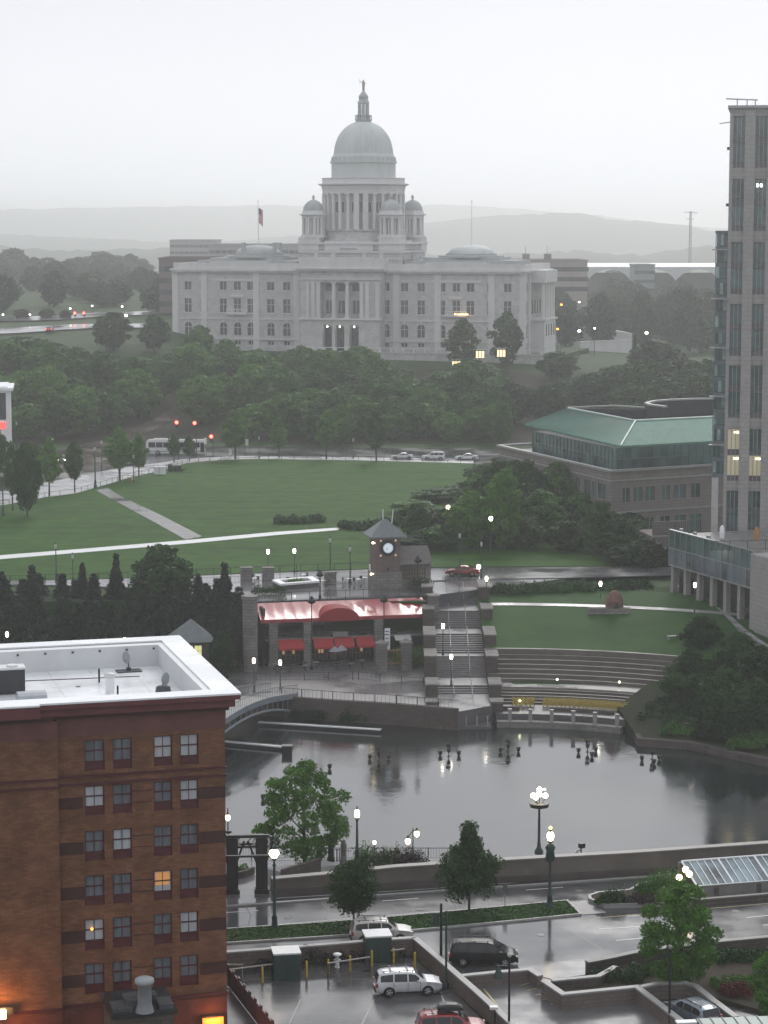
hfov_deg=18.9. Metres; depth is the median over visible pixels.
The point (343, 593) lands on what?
railing
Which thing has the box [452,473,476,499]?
broadleaf tree
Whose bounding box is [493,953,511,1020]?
lamp pole
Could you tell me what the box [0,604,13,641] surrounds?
conifer
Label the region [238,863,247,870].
bush
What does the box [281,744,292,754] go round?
quay box
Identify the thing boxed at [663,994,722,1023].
car
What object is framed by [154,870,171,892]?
window
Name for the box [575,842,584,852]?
floodlight
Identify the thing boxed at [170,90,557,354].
domed capitol
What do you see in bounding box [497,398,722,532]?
green roof office
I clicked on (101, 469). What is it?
street lamp
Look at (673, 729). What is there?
bush
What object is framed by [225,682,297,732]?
footbridge
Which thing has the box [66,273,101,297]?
broadleaf tree
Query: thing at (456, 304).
window
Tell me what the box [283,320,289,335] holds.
window
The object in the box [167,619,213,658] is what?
hut
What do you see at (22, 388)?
broadleaf tree
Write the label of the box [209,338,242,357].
broadleaf tree
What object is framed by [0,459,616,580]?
lawn
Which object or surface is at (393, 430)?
broadleaf tree
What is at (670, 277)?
arched shed
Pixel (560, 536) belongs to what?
broadleaf tree
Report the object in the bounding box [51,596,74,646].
conifer
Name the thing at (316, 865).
walk ramp
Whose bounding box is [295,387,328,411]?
broadleaf tree
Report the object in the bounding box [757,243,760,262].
window
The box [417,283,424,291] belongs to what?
window
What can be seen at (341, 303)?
window
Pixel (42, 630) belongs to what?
conifer
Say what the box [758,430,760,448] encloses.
window
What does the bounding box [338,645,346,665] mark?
parasol
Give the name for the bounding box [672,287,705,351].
broadleaf tree
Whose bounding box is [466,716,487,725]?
mooring posts
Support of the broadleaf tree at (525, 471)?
on the lawn at (216, 498)
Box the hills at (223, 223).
[0,204,727,241]
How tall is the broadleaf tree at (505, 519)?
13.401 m
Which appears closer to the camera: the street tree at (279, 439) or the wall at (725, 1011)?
the wall at (725, 1011)
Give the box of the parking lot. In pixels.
[227,958,487,1023]
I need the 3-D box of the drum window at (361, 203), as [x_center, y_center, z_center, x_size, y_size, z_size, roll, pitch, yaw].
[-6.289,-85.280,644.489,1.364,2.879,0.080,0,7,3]
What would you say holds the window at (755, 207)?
in the residential tower at (739, 444)
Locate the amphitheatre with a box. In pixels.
[488,654,673,733]
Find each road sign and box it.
[204,438,206,455]
[503,884,506,893]
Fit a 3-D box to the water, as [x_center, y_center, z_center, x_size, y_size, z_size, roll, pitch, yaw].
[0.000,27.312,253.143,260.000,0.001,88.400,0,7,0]
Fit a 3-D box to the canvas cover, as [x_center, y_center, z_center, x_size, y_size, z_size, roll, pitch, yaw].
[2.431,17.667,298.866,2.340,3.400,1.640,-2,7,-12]
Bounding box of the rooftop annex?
[100,986,177,1023]
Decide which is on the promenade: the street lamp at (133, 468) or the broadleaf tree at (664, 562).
the broadleaf tree at (664, 562)
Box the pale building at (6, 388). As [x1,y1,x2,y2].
[0,382,13,460]
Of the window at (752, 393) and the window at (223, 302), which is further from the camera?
the window at (223, 302)
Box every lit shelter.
[475,349,484,363]
[496,348,506,372]
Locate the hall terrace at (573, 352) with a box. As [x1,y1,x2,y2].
[242,347,588,360]
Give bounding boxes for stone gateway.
[375,638,412,671]
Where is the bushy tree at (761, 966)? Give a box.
[746,953,767,1015]
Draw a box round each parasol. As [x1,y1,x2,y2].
[329,646,339,666]
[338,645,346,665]
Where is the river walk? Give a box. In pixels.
[211,657,491,729]
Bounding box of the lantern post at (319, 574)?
[316,569,323,598]
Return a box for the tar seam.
[553,924,606,952]
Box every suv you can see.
[349,915,412,939]
[373,965,442,997]
[415,1007,484,1023]
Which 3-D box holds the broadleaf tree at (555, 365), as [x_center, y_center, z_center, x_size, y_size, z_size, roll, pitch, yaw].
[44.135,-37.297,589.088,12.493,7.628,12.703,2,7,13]
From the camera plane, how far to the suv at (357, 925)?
173.92 m
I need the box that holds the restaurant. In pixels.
[257,597,426,666]
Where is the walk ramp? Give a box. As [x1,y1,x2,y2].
[268,858,339,886]
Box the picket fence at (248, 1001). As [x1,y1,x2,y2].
[227,963,273,1023]
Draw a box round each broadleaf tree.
[0,247,28,264]
[0,262,13,282]
[0,273,22,310]
[0,338,24,372]
[0,344,29,376]
[0,431,8,472]
[2,370,38,418]
[10,335,65,355]
[10,441,43,515]
[11,396,20,408]
[11,403,50,437]
[13,275,34,284]
[13,381,27,390]
[19,266,40,290]
[21,256,42,267]
[21,342,62,372]
[23,340,62,356]
[25,364,71,397]
[26,370,66,405]
[29,441,45,473]
[34,269,50,286]
[38,270,69,306]
[38,393,79,436]
[40,257,55,262]
[40,260,61,270]
[42,264,55,281]
[51,342,71,353]
[52,353,95,385]
[53,264,75,280]
[57,380,96,411]
[60,261,79,271]
[61,385,101,433]
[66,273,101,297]
[66,346,91,377]
[66,377,95,388]
[68,257,85,271]
[83,251,124,263]
[85,281,117,306]
[86,350,115,391]
[88,352,120,362]
[89,386,131,432]
[91,251,116,264]
[91,312,135,349]
[95,385,128,415]
[99,279,134,305]
[107,357,127,388]
[113,368,164,418]
[115,356,160,404]
[121,253,143,266]
[121,262,148,270]
[121,543,196,608]
[127,266,147,291]
[135,258,155,269]
[136,313,171,350]
[138,285,158,310]
[139,269,158,287]
[149,357,178,399]
[156,353,187,371]
[170,344,206,353]
[171,349,215,401]
[172,342,215,376]
[176,374,228,423]
[181,324,214,351]
[200,372,244,416]
[206,630,236,678]
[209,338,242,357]
[209,348,244,370]
[210,352,242,377]
[233,353,270,396]
[233,363,275,410]
[238,403,275,437]
[242,348,270,357]
[256,366,304,401]
[257,353,283,369]
[260,392,310,432]
[261,376,304,409]
[273,398,300,437]
[276,349,302,372]
[283,345,312,373]
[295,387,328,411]
[296,349,336,388]
[296,368,329,390]
[296,410,322,442]
[311,392,354,413]
[324,349,338,356]
[325,370,360,390]
[328,404,356,444]
[329,350,362,382]
[329,382,371,402]
[334,349,363,358]
[340,394,379,434]
[350,345,379,354]
[351,404,379,438]
[355,354,391,377]
[355,373,393,412]
[356,351,381,357]
[357,357,389,382]
[365,356,401,379]
[375,394,405,425]
[376,379,417,412]
[379,409,411,438]
[387,374,417,396]
[388,499,435,512]
[394,368,415,377]
[399,403,445,436]
[399,503,433,534]
[400,534,435,549]
[402,402,430,438]
[407,382,451,406]
[408,488,454,502]
[412,524,469,548]
[416,374,447,391]
[424,507,442,516]
[427,370,451,388]
[427,486,460,500]
[430,508,452,537]
[431,399,458,426]
[431,411,466,442]
[442,369,486,401]
[442,489,496,547]
[445,482,462,491]
[446,363,480,397]
[450,359,498,379]
[452,392,484,433]
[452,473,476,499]
[459,470,497,494]
[461,406,486,439]
[462,462,489,476]
[465,381,505,407]
[467,388,518,423]
[471,457,512,491]
[472,515,501,545]
[474,489,487,514]
[480,399,513,442]
[481,466,523,549]
[483,363,501,370]
[486,373,512,391]
[498,383,543,423]
[498,482,540,535]
[506,516,548,548]
[508,459,519,466]
[512,459,547,491]
[519,488,571,533]
[525,384,572,418]
[535,351,581,378]
[540,460,579,497]
[543,496,580,521]
[543,520,585,551]
[546,380,577,406]
[548,379,580,392]
[550,487,568,496]
[555,289,576,308]
[555,291,575,309]
[555,302,585,346]
[563,373,598,405]
[566,491,593,517]
[579,501,615,554]
[582,291,615,316]
[582,371,604,393]
[585,293,620,340]
[585,513,639,549]
[586,526,637,550]
[587,291,598,305]
[587,371,632,408]
[598,365,619,373]
[598,546,631,564]
[604,270,621,272]
[607,278,625,297]
[607,383,655,408]
[613,300,630,332]
[614,364,638,374]
[621,280,640,295]
[621,512,647,528]
[621,537,667,567]
[625,340,688,365]
[626,289,660,344]
[626,364,657,386]
[627,519,647,535]
[634,534,645,550]
[636,283,650,296]
[639,359,669,378]
[640,550,667,566]
[643,371,682,394]
[644,376,686,399]
[653,286,668,304]
[654,359,693,377]
[656,672,691,697]
[658,286,685,326]
[661,661,701,674]
[666,277,686,295]
[670,369,704,394]
[671,666,692,678]
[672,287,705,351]
[674,647,707,675]
[676,614,725,649]
[677,371,712,397]
[680,283,699,295]
[682,307,715,352]
[684,359,697,363]
[686,673,707,693]
[690,359,714,376]
[696,665,746,699]
[699,291,715,350]
[711,630,755,670]
[735,645,767,689]
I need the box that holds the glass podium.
[668,528,767,637]
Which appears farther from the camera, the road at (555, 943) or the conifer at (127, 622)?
the conifer at (127, 622)
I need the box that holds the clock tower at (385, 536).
[363,509,406,589]
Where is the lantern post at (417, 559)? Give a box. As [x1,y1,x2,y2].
[414,555,421,598]
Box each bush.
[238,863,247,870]
[351,840,377,860]
[356,846,402,865]
[368,841,425,865]
[395,846,429,863]
[585,965,643,984]
[627,957,674,977]
[636,707,669,721]
[644,700,679,712]
[654,693,685,704]
[658,719,696,735]
[660,711,694,725]
[683,945,740,960]
[687,719,708,731]
[689,727,729,738]
[708,973,763,991]
[713,947,767,964]
[717,978,753,997]
[725,736,765,749]
[738,729,767,744]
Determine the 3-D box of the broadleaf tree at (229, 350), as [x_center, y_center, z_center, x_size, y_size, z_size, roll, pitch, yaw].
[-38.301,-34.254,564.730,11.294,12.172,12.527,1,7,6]
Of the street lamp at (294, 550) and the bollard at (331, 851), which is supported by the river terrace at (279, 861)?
the bollard at (331, 851)
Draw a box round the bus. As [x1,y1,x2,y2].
[146,438,204,454]
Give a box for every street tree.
[1,440,16,510]
[36,436,62,496]
[63,438,83,491]
[102,426,135,480]
[130,432,150,477]
[166,434,181,461]
[182,436,196,460]
[219,409,248,458]
[268,417,288,457]
[314,411,338,458]
[323,858,380,918]
[364,409,387,460]
[433,820,505,909]
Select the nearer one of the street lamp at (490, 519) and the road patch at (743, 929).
the road patch at (743, 929)
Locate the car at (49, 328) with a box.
[46,326,53,331]
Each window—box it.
[0,393,5,419]
[84,739,103,762]
[84,785,103,807]
[84,830,103,852]
[84,875,103,897]
[85,918,103,941]
[85,963,103,985]
[113,737,131,760]
[113,783,131,805]
[113,828,131,850]
[113,873,131,895]
[113,916,131,938]
[113,960,131,982]
[154,735,171,758]
[154,781,171,802]
[154,825,171,847]
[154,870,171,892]
[154,913,171,935]
[154,957,171,979]
[159,266,165,271]
[159,278,165,282]
[159,290,165,294]
[159,301,165,306]
[166,266,172,271]
[166,278,171,282]
[166,290,171,294]
[166,301,171,306]
[180,734,197,756]
[180,779,197,800]
[180,823,197,845]
[180,868,197,890]
[180,911,197,933]
[180,955,197,977]
[184,298,192,312]
[185,281,191,290]
[185,319,191,333]
[195,646,201,655]
[219,282,226,290]
[219,299,226,313]
[220,320,226,334]
[233,282,240,290]
[234,299,240,311]
[234,320,240,334]
[247,282,252,290]
[247,299,254,313]
[248,320,252,334]
[266,282,274,290]
[266,299,274,313]
[267,320,273,335]
[282,282,290,290]
[282,299,290,313]
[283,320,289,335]
[324,621,332,630]
[326,283,331,290]
[326,300,331,312]
[338,283,344,290]
[339,300,344,312]
[352,283,359,290]
[353,301,359,312]
[360,202,362,211]
[368,202,370,211]
[385,283,389,291]
[385,300,390,314]
[385,321,389,336]
[400,283,408,291]
[400,300,408,315]
[401,322,407,336]
[416,301,425,315]
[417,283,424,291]
[417,322,424,337]
[437,301,444,315]
[441,283,445,292]
[441,322,444,337]
[452,283,460,292]
[453,301,459,313]
[466,283,474,292]
[467,301,474,315]
[503,284,511,292]
[504,301,510,316]
[569,267,575,271]
[575,477,579,489]
[582,267,588,271]
[585,480,589,495]
[593,482,595,496]
[599,483,604,498]
[623,488,628,501]
[633,487,641,501]
[646,486,653,500]
[646,517,652,528]
[660,516,668,520]
[662,485,668,499]
[674,484,684,498]
[675,515,684,520]
[690,513,700,532]
[691,483,698,496]
[726,491,729,506]
[726,513,729,528]
[727,455,730,474]
[728,392,731,411]
[728,429,730,448]
[729,331,732,349]
[729,366,731,385]
[730,305,733,323]
[730,491,733,506]
[730,513,733,528]
[731,243,734,261]
[731,269,733,288]
[731,455,734,474]
[732,180,735,198]
[732,206,734,224]
[732,392,735,411]
[732,429,734,448]
[733,117,736,135]
[733,143,736,161]
[733,331,736,349]
[733,366,736,385]
[734,305,737,323]
[734,491,737,506]
[734,513,737,528]
[735,243,738,261]
[735,269,737,288]
[735,455,738,474]
[736,180,739,198]
[736,206,739,224]
[736,392,739,411]
[736,429,738,448]
[737,117,740,135]
[737,143,740,161]
[737,331,740,349]
[737,366,740,385]
[738,305,741,323]
[739,243,742,262]
[739,269,741,288]
[740,180,743,198]
[740,206,743,224]
[741,143,744,161]
[742,117,744,135]
[748,491,751,506]
[748,513,751,528]
[749,429,752,448]
[749,456,752,475]
[750,392,753,411]
[751,331,754,349]
[751,366,754,385]
[752,305,755,323]
[752,491,755,506]
[752,514,755,528]
[753,243,756,262]
[753,269,755,288]
[753,429,756,448]
[753,456,756,475]
[754,180,757,198]
[754,206,757,224]
[754,392,757,411]
[755,143,758,161]
[755,331,758,349]
[755,366,758,385]
[756,117,758,135]
[756,305,759,323]
[756,492,759,506]
[756,514,759,527]
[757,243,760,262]
[757,269,760,288]
[757,456,760,475]
[758,180,761,198]
[758,206,761,224]
[758,392,761,411]
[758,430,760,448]
[759,143,762,161]
[759,366,762,385]
[760,117,763,135]
[760,305,763,323]
[760,331,762,349]
[761,243,764,262]
[761,269,764,288]
[762,206,765,224]
[763,143,766,161]
[763,179,765,198]
[764,117,767,135]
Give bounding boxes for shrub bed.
[273,513,326,523]
[337,518,379,530]
[373,515,406,525]
[391,644,423,665]
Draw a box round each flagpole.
[257,200,258,244]
[471,200,471,244]
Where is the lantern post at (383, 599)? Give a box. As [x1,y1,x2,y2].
[381,595,386,640]
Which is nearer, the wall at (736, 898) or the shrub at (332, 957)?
the shrub at (332, 957)
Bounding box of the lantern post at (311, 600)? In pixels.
[308,596,314,669]
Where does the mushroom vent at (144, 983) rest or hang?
on the rooftop annex
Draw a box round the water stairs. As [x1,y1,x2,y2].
[434,582,491,728]
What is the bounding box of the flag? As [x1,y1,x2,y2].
[259,208,262,226]
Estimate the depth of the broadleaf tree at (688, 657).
275.23 m
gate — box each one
[231,963,272,981]
[327,956,369,977]
[391,948,404,964]
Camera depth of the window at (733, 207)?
309.61 m
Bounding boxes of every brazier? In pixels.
[376,747,381,760]
[446,743,450,756]
[505,739,510,751]
[585,739,589,751]
[650,746,654,758]
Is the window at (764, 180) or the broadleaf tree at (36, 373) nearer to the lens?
the window at (764, 180)
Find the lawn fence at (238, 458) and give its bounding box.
[1,455,460,500]
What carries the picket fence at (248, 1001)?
on the parking lot
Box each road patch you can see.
[360,905,393,911]
[493,892,513,897]
[620,944,641,950]
[721,925,764,932]
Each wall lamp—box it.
[0,1006,12,1018]
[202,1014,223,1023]
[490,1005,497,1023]
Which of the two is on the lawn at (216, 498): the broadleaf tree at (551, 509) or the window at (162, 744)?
the broadleaf tree at (551, 509)
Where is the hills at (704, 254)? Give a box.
[0,245,716,268]
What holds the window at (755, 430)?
in the residential tower at (739, 444)
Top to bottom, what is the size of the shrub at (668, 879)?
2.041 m
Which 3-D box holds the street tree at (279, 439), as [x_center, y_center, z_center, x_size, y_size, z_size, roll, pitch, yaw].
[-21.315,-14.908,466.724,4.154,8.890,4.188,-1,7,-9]
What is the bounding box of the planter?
[272,576,318,588]
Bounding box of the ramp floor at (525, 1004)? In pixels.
[456,983,540,1023]
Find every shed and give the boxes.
[587,263,716,291]
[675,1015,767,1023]
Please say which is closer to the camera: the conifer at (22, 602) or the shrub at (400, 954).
the shrub at (400, 954)
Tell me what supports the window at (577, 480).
in the green roof office
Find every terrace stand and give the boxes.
[719,525,724,538]
[754,527,758,539]
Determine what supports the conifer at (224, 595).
on the ground at (34, 302)
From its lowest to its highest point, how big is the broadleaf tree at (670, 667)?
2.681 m
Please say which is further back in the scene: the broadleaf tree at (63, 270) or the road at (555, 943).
the broadleaf tree at (63, 270)
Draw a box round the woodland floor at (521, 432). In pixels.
[12,358,598,444]
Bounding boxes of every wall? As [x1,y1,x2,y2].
[227,936,413,968]
[242,693,458,730]
[270,840,767,895]
[288,346,554,364]
[412,937,516,1023]
[421,579,432,592]
[422,604,434,625]
[423,626,435,667]
[423,648,436,677]
[425,677,438,697]
[426,698,439,704]
[462,967,542,988]
[477,579,490,599]
[480,603,492,635]
[482,626,496,655]
[484,648,498,683]
[486,648,676,661]
[487,677,501,697]
[489,698,503,722]
[540,979,683,1023]
[551,965,617,988]
[555,328,631,348]
[578,339,631,352]
[585,935,767,974]
[640,981,696,999]
[653,890,767,905]
[670,584,767,669]
[692,984,738,1016]
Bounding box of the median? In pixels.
[227,901,576,941]
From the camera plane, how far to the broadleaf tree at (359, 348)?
588.19 m
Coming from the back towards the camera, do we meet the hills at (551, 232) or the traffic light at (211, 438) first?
the hills at (551, 232)
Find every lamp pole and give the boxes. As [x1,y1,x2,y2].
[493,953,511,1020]
[668,945,672,1023]
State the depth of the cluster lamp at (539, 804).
209.94 m
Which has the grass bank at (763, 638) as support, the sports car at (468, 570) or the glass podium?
the glass podium
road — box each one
[0,311,171,320]
[0,323,145,333]
[0,446,498,490]
[0,447,145,479]
[226,879,767,1016]
[431,567,670,580]
[579,333,664,339]
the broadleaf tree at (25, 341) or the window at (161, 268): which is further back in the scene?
the window at (161, 268)
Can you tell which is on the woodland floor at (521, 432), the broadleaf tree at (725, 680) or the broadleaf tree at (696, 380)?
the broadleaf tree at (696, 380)
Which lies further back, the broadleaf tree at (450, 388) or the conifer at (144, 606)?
the broadleaf tree at (450, 388)
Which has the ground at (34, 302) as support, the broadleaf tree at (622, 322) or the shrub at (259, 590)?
the broadleaf tree at (622, 322)
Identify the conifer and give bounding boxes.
[0,571,14,617]
[0,600,12,649]
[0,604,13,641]
[6,580,17,600]
[8,603,31,648]
[12,600,34,642]
[14,579,26,599]
[21,564,43,622]
[27,603,55,648]
[36,573,51,596]
[51,573,70,598]
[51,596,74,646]
[58,598,79,646]
[68,579,79,598]
[69,602,86,646]
[72,562,88,598]
[80,600,113,644]
[82,604,101,645]
[83,573,108,621]
[103,573,125,599]
[105,603,124,644]
[106,553,125,599]
[119,590,142,643]
[129,581,159,642]
[157,616,172,635]
[172,600,190,629]
[188,573,210,623]
[195,616,211,644]
[202,583,211,593]
[204,578,219,626]
[206,618,216,655]
[209,562,232,623]
[210,604,235,663]
[227,590,261,666]
[234,586,244,594]
[630,334,636,362]
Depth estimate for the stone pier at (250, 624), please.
290.44 m
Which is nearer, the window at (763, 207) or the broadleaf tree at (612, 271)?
the window at (763, 207)
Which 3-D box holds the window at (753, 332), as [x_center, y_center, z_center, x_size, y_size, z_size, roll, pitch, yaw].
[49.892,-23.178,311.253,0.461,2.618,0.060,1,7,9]
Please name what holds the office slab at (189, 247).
on the ground at (34, 302)
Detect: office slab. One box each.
[169,239,221,255]
[208,243,299,259]
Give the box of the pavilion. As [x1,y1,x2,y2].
[400,545,432,587]
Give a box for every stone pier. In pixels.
[241,594,258,672]
[426,593,439,617]
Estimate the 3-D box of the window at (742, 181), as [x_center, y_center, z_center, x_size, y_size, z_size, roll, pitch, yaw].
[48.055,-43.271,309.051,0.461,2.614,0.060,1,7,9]
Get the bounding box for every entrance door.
[325,326,331,349]
[337,327,343,350]
[352,327,358,345]
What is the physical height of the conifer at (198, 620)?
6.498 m
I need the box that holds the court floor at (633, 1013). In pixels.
[541,997,660,1023]
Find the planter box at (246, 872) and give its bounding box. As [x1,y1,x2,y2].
[238,867,254,878]
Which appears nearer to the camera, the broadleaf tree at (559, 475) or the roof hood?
the roof hood
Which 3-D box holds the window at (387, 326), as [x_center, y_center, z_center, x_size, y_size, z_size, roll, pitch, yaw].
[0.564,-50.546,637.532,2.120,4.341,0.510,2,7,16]
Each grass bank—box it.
[476,589,753,659]
[752,632,767,643]
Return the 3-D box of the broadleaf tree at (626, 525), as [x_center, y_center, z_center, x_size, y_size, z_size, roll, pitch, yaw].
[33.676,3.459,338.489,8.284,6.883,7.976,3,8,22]
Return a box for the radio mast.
[687,211,694,272]
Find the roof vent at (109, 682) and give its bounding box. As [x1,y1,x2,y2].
[104,673,115,692]
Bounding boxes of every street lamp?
[1,471,4,515]
[15,420,17,448]
[54,542,57,580]
[71,552,73,579]
[94,446,96,487]
[100,440,102,470]
[133,453,134,481]
[226,808,229,829]
[252,656,254,692]
[269,845,278,928]
[279,658,281,688]
[293,547,295,571]
[329,536,330,570]
[348,545,351,582]
[354,807,360,861]
[405,828,418,852]
[441,622,444,655]
[450,652,452,685]
[458,531,461,577]
[480,540,482,577]
[485,574,487,601]
[489,515,492,554]
[545,826,555,906]
[599,579,601,598]
[693,581,695,614]
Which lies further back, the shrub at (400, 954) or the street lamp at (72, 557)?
the street lamp at (72, 557)
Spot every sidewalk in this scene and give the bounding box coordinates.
[0,456,473,505]
[518,959,584,978]
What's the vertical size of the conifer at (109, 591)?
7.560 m
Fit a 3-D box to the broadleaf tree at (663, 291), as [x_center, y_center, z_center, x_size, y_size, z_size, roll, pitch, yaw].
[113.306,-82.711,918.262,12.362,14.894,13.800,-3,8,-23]
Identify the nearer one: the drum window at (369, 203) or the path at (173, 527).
the path at (173, 527)
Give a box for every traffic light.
[175,417,178,455]
[193,418,196,455]
[210,433,213,455]
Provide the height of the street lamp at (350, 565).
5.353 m
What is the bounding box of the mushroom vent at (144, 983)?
[135,975,153,1014]
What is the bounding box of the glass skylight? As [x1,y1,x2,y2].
[678,854,767,897]
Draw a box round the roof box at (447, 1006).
[436,1002,462,1011]
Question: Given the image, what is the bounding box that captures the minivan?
[449,935,517,966]
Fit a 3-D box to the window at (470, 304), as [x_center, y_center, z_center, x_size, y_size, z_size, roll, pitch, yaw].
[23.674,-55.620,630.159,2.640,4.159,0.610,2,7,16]
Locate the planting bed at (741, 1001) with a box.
[561,947,767,1015]
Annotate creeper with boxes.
[286,709,329,721]
[338,709,368,722]
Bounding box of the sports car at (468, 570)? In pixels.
[445,565,478,575]
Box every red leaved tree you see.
[12,309,32,317]
[38,309,55,317]
[59,310,72,317]
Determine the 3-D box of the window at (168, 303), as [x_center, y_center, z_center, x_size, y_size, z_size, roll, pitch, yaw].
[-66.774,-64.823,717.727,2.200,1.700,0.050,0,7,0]
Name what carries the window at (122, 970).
in the brick building at (112, 843)
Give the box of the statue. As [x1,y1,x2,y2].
[359,78,364,89]
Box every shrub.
[172,463,185,471]
[250,584,286,593]
[251,955,303,967]
[287,578,304,581]
[300,943,323,963]
[308,951,348,963]
[344,948,364,961]
[397,949,413,955]
[406,576,433,588]
[593,895,609,904]
[598,883,630,903]
[621,891,658,904]
[630,875,666,894]
[641,867,691,889]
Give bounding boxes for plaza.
[226,874,272,904]
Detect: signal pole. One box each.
[433,903,441,956]
[443,910,448,989]
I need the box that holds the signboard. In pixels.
[385,628,389,649]
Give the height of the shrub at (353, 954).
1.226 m
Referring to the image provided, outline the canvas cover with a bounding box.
[394,634,411,654]
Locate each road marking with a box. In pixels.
[261,900,569,925]
[285,890,403,897]
[289,999,300,1022]
[361,999,374,1023]
[483,989,501,1009]
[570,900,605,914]
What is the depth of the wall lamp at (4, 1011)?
150.48 m
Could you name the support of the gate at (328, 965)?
on the parking lot
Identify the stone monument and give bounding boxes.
[588,590,629,614]
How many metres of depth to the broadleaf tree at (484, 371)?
556.91 m
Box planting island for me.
[591,878,675,902]
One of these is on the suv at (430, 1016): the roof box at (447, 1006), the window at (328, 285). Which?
the roof box at (447, 1006)
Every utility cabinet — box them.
[154,466,166,473]
[271,945,300,980]
[362,928,392,963]
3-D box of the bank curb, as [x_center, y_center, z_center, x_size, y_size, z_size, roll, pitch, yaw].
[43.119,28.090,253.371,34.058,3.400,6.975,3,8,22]
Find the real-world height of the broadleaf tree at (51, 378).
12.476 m
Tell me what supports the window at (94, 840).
in the brick building at (112, 843)
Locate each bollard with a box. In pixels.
[261,966,263,982]
[305,961,307,976]
[327,842,334,861]
[340,840,347,863]
[371,950,372,965]
[392,948,394,963]
[414,952,415,967]
[508,708,511,720]
[528,709,532,721]
[549,709,553,721]
[571,710,575,722]
[593,712,597,724]
[615,714,619,726]
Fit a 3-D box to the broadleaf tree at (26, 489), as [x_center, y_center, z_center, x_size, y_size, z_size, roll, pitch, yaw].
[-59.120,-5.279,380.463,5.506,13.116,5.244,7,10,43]
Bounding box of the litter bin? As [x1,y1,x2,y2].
[168,464,172,471]
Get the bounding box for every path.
[0,528,339,558]
[80,403,198,447]
[96,488,201,539]
[492,603,736,615]
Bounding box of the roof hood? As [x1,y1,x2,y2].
[16,690,46,699]
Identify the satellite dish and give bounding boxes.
[115,651,141,672]
[155,672,170,691]
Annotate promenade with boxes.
[9,563,638,626]
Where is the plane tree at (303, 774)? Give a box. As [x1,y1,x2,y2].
[251,757,352,863]
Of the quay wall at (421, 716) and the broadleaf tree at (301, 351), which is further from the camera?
the broadleaf tree at (301, 351)
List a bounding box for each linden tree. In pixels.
[440,318,480,362]
[485,310,523,369]
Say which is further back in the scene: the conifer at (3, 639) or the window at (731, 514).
the window at (731, 514)
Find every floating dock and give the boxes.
[225,740,292,750]
[257,721,381,732]
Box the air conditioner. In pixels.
[0,664,25,693]
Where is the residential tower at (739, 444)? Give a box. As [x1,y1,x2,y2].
[709,98,767,531]
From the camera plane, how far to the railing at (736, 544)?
294.68 m
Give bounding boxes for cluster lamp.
[529,787,548,854]
[676,866,691,882]
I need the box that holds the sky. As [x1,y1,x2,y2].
[0,0,767,227]
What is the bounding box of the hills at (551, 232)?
[0,213,716,251]
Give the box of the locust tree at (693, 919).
[637,879,724,982]
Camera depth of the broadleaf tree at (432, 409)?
502.85 m
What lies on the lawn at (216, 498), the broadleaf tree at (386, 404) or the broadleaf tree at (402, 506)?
the broadleaf tree at (402, 506)
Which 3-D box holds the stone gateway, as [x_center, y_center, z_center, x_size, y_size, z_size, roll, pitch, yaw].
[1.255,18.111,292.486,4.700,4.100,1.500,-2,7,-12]
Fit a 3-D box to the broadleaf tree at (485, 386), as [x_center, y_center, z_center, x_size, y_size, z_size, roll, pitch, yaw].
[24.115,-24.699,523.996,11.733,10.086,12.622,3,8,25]
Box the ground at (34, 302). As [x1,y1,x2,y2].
[0,252,719,893]
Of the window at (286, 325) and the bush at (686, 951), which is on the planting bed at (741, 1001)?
the bush at (686, 951)
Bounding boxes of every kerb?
[226,873,677,906]
[227,899,581,943]
[588,877,701,907]
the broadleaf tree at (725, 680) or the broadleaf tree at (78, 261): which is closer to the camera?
the broadleaf tree at (725, 680)
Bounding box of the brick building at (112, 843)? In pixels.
[0,635,240,1023]
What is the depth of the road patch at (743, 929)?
177.67 m
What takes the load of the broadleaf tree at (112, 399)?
on the woodland floor at (521, 432)
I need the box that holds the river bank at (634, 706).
[617,679,767,756]
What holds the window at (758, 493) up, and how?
in the residential tower at (739, 444)
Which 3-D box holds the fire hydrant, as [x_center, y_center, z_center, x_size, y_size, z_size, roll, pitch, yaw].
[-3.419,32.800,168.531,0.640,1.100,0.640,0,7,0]
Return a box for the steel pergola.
[226,830,274,894]
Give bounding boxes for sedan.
[390,452,413,459]
[455,453,478,459]
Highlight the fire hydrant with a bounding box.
[333,952,341,967]
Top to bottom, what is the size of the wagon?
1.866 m
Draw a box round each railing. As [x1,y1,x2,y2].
[11,567,239,581]
[251,847,447,858]
[253,562,364,572]
[257,587,425,600]
[270,671,439,685]
[281,687,457,707]
[308,848,350,861]
[678,517,721,530]
[711,540,767,550]
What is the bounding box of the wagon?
[421,451,444,459]
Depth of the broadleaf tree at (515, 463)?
387.24 m
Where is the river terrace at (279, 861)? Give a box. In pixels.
[238,857,498,889]
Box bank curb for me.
[635,733,767,766]
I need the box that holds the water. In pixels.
[225,714,767,856]
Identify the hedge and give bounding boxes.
[490,581,535,593]
[530,579,573,592]
[571,578,615,591]
[611,578,653,590]
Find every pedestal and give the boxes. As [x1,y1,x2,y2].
[239,566,252,579]
[261,566,274,579]
[323,571,336,583]
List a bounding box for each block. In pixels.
[158,256,225,314]
[511,246,588,309]
[629,264,655,290]
[638,521,684,548]
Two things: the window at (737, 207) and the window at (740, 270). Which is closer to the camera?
the window at (737, 207)
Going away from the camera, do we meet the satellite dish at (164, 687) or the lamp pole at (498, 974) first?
the lamp pole at (498, 974)

